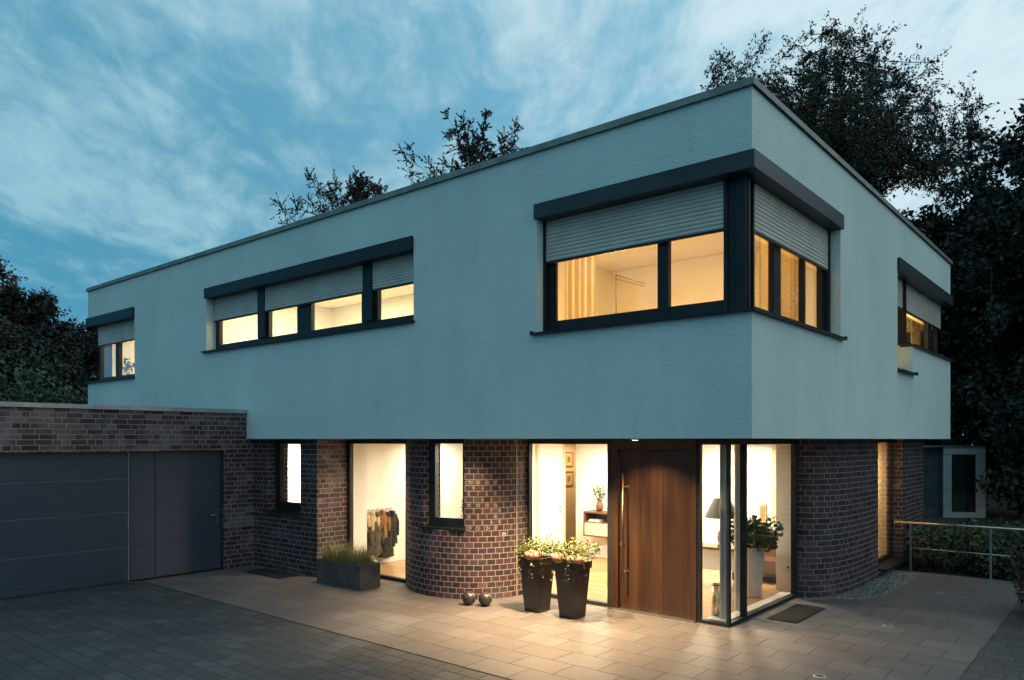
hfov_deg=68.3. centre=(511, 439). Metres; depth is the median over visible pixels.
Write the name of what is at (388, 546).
coat
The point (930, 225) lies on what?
dense tree
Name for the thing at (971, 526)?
railing
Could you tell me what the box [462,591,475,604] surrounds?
metal ball
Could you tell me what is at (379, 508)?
coat rack
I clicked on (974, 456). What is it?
window
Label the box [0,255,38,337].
dense tree
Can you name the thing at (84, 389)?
garden shrub
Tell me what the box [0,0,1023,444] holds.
sky
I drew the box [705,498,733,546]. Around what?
table lamp
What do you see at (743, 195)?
window
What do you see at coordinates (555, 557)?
pumpkin
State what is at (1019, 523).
laurel shrub
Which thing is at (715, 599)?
umbrella stand
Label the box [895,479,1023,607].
ground
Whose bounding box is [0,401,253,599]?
garage
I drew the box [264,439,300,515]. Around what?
window
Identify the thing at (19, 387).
garden shrub
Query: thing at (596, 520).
book stack
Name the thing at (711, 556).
sideboard
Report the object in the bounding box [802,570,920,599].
gravel
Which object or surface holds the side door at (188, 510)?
in the garage
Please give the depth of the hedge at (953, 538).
13.95 m
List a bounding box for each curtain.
[565,256,595,319]
[759,237,797,320]
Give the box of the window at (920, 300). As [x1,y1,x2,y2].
[897,257,953,375]
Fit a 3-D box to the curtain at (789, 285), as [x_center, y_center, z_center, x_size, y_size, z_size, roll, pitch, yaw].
[3.585,-1.765,10.011,0.074,2.990,1.400,0,0,41]
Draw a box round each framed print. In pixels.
[566,452,573,466]
[566,471,573,485]
[759,504,766,521]
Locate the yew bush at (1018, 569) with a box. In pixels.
[1005,514,1023,604]
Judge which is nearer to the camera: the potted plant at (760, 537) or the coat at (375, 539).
the potted plant at (760, 537)
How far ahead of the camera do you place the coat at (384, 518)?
14.42 m
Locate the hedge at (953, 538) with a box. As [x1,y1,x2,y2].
[902,518,1023,581]
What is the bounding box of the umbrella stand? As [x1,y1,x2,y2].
[711,583,719,615]
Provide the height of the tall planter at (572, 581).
1.107 m
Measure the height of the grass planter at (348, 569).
0.782 m
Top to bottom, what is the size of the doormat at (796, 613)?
0.012 m
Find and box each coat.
[367,511,379,531]
[367,512,384,555]
[378,512,395,557]
[379,510,390,537]
[388,510,398,543]
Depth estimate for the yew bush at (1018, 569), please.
10.22 m
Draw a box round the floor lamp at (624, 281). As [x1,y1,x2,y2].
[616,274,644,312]
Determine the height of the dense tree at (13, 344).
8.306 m
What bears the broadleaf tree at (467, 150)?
on the ground
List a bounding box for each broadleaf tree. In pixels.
[270,165,424,224]
[392,108,528,183]
[699,7,1001,217]
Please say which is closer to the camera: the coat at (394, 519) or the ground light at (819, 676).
the ground light at (819, 676)
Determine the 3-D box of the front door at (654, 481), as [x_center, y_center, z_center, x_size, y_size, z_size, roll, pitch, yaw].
[1.936,1.195,10.356,1.320,2.411,0.191,0,0,40]
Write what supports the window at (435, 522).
in the modern house
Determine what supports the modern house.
on the ground
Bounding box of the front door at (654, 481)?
[608,439,696,622]
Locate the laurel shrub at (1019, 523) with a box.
[998,515,1023,547]
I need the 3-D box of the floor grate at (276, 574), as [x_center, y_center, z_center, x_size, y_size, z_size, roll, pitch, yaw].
[-4.310,2.391,13.497,1.100,0.012,0.420,0,0,40]
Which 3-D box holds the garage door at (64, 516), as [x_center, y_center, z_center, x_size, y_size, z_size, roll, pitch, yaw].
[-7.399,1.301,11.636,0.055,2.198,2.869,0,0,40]
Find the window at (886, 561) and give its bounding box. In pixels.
[878,439,908,571]
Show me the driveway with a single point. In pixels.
(139, 629)
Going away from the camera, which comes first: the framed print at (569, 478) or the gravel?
the gravel
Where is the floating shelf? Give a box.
[583,510,606,537]
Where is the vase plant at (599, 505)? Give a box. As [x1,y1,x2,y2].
[591,484,606,510]
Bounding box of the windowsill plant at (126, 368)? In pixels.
[123,358,133,374]
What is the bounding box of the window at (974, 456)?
[951,455,975,511]
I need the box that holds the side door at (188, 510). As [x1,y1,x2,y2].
[155,451,221,576]
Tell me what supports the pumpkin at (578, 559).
in the tall planter at (572, 581)
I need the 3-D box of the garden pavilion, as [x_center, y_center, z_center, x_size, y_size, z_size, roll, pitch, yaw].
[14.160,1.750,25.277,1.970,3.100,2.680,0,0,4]
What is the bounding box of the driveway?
[0,568,1023,679]
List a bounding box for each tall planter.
[512,531,566,612]
[546,535,600,619]
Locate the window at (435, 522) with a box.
[419,439,465,530]
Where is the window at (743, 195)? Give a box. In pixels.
[530,148,846,340]
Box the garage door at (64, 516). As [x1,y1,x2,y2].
[0,452,128,599]
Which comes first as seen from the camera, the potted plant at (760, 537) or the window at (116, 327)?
the potted plant at (760, 537)
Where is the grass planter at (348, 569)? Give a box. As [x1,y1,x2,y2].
[317,536,379,590]
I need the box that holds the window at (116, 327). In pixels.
[84,307,134,383]
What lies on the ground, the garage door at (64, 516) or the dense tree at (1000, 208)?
the dense tree at (1000, 208)
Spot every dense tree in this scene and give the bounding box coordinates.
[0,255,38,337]
[0,282,93,403]
[0,308,81,403]
[68,316,99,400]
[898,200,1023,507]
[929,98,1023,515]
[956,389,992,474]
[973,348,1023,512]
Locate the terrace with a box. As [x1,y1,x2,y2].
[143,565,1023,679]
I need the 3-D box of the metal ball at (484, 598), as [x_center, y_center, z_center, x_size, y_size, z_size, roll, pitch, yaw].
[-0.385,2.299,10.886,0.200,0.200,0.200,0,0,40]
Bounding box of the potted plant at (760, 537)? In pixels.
[731,515,783,597]
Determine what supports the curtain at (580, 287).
hanging from the modern house
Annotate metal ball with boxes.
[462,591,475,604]
[478,592,491,605]
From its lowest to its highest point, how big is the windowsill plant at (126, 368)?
0.533 m
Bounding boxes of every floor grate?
[244,568,298,578]
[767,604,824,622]
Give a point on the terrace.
(947, 634)
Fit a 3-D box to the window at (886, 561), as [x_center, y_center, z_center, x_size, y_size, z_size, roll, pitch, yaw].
[6.907,1.143,13.882,0.360,2.308,1.700,0,0,40]
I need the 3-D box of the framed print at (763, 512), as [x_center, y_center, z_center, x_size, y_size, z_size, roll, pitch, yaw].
[4.379,1.280,13.170,0.120,0.320,0.035,0,0,40]
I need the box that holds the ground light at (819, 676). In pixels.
[813,674,825,677]
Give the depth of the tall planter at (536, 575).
10.49 m
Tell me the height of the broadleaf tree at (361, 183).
15.204 m
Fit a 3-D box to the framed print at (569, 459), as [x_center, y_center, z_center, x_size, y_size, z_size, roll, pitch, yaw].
[1.394,0.480,18.412,0.025,0.360,0.340,0,0,40]
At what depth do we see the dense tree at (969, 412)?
31.71 m
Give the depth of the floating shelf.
15.12 m
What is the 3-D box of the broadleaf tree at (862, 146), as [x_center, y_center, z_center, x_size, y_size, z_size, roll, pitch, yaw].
[12.705,-7.173,31.790,13.707,19.373,13.187,0,0,40]
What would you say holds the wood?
on the ground
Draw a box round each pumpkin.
[524,547,542,559]
[552,550,565,563]
[566,553,583,563]
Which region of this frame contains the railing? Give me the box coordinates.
[894,521,1023,579]
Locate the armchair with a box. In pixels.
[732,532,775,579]
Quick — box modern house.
[84,76,953,627]
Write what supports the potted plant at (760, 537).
on the modern house
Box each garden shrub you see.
[0,352,78,403]
[34,375,99,403]
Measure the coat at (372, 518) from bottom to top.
0.390 m
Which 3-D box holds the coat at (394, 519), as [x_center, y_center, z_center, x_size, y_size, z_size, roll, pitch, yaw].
[-2.349,1.695,14.657,0.201,0.650,0.317,0,0,40]
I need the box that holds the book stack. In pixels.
[588,518,603,521]
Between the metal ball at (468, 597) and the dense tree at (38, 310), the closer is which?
the metal ball at (468, 597)
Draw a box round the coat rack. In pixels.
[367,506,391,511]
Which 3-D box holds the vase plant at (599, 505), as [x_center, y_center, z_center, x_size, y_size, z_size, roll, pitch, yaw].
[1.758,1.151,15.192,0.343,0.576,0.418,0,0,-11]
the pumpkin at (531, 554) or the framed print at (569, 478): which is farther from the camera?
the framed print at (569, 478)
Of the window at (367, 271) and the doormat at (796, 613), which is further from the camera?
the window at (367, 271)
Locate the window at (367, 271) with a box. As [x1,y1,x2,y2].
[201,236,414,352]
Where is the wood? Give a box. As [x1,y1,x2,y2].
[959,390,1001,477]
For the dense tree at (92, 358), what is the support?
on the ground
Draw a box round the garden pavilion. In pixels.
[923,445,985,517]
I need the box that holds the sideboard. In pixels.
[703,543,733,571]
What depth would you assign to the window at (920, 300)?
14.41 m

